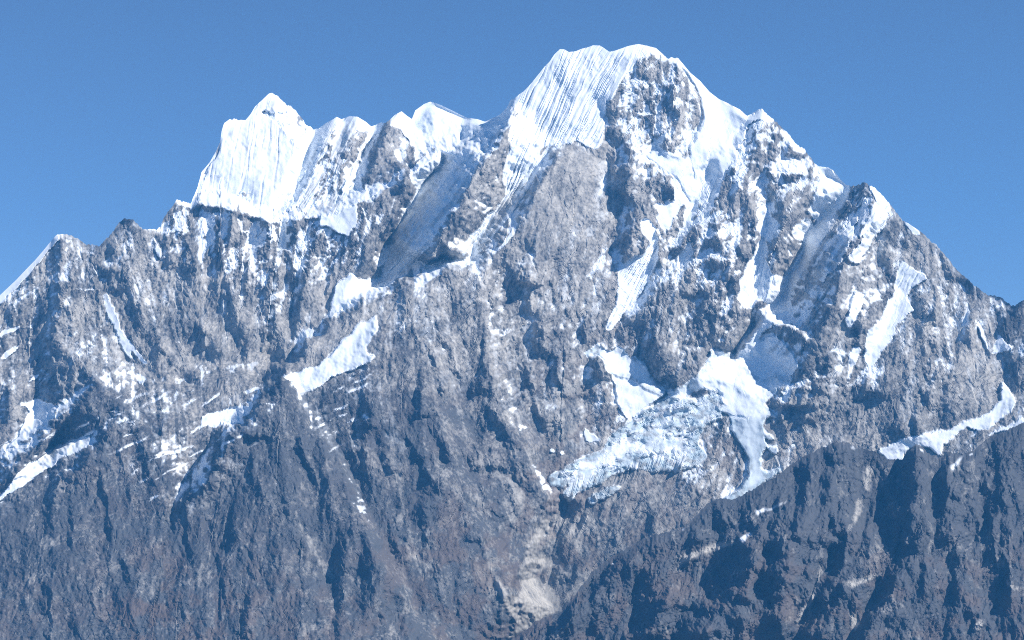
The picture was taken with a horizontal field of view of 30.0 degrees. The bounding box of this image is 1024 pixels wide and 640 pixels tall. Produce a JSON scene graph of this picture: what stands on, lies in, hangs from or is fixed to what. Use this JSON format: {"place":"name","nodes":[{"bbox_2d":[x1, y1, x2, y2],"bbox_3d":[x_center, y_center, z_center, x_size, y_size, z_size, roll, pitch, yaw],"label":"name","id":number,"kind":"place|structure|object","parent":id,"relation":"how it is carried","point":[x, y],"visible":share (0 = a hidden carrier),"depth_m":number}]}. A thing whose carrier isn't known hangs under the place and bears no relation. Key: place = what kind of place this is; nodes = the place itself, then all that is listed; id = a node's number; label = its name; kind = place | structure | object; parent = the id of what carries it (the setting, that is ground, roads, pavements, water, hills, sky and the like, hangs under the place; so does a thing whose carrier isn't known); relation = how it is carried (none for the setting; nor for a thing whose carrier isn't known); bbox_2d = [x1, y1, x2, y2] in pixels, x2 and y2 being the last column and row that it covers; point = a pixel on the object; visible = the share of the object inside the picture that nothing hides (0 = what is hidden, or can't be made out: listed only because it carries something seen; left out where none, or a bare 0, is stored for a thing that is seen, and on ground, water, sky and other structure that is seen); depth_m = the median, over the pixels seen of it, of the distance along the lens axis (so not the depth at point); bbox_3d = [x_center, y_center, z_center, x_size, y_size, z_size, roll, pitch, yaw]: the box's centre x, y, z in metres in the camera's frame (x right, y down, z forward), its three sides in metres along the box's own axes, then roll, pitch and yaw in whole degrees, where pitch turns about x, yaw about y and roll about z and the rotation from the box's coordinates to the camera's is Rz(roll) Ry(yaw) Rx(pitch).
{"place":"outdoors","nodes":[
{"label":"outdoors","id":0,"kind":"place"},
{"bbox_2d":[188,93,388,236],"bbox_3d":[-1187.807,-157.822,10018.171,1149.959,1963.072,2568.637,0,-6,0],"label":"snow peak","id":1,"kind":"structure","parent":0,"point":[274,156],"depth_m":9344.92},
{"bbox_2d":[0,0,1023,305],"label":"sky","id":2,"kind":"structure","parent":0,"point":[112,111]},
{"bbox_2d":[59,45,1023,636],"bbox_3d":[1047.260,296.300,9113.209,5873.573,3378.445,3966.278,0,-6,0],"label":"mountain","id":3,"kind":"structure","parent":0,"point":[513,293],"depth_m":8483.15},
{"bbox_2d":[0,154,453,456],"bbox_3d":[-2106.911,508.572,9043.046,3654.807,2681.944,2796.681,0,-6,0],"label":"rock ridge","id":4,"kind":"object","parent":3,"relation":"attached to","point":[129,306],"visible":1,"depth_m":8575.94},
{"bbox_2d":[0,279,515,639],"bbox_3d":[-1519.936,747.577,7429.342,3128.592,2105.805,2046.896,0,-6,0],"label":"rock spur","id":5,"kind":"structure","parent":3,"relation":"attached to","point":[278,506],"depth_m":7424.74},
{"bbox_2d":[282,315,377,394],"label":"snowfield","id":6,"kind":"structure","parent":5,"relation":"on","point":[350,352],"depth_m":8036.13},
{"bbox_2d":[362,102,485,191],"bbox_3d":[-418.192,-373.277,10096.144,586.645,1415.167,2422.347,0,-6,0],"label":"snow dome","id":7,"kind":"structure","parent":3,"relation":"attached to","point":[427,131],"depth_m":9512.43},
{"bbox_2d":[379,99,516,278],"bbox_3d":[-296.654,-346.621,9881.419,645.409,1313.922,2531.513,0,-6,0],"label":"snow couloir","id":8,"kind":"structure","parent":3,"relation":"on","point":[444,185],"depth_m":8986.16},
{"bbox_2d":[497,555,563,639],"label":"scree fan","id":9,"kind":"object","parent":3,"relation":"on","point":[538,600],"visible":0.99,"depth_m":7633.21},
{"bbox_2d":[502,44,664,194],"bbox_3d":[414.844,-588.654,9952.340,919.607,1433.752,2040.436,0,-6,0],"label":"summit snow face","id":10,"kind":"object","parent":3,"relation":"on","point":[566,98],"visible":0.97,"depth_m":9220.74},
{"bbox_2d":[605,242,658,332],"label":"snow couloir","id":11,"kind":"structure","parent":3,"relation":"on","point":[635,274],"depth_m":8675.22},
{"bbox_2d":[547,343,792,505],"bbox_3d":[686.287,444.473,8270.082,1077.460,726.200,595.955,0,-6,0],"label":"glacier","id":12,"kind":"object","parent":3,"relation":"on","point":[663,436],"visible":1,"depth_m":8242.74},
{"bbox_2d":[641,59,747,242],"bbox_3d":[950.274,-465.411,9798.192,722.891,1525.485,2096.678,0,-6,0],"label":"hanging glacier","id":13,"kind":"object","parent":3,"relation":"on","point":[713,156],"visible":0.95,"depth_m":9016.89},
{"bbox_2d":[738,238,781,323],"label":"snowfield","id":14,"kind":"structure","parent":3,"relation":"on","point":[760,282],"depth_m":8663.19},
{"bbox_2d":[863,261,927,371],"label":"snowfield","id":15,"kind":"structure","parent":3,"relation":"on","point":[882,333],"depth_m":8538.26},
{"bbox_2d":[877,326,1023,459],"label":"snowfield","id":16,"kind":"structure","parent":3,"relation":"on","point":[936,442],"depth_m":8180.09},
{"bbox_2d":[512,423,1023,639],"bbox_3d":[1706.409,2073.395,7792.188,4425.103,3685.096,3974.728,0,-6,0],"label":"front ridge","id":17,"kind":"structure","parent":0,"point":[838,540],"depth_m":6649.06}
]}

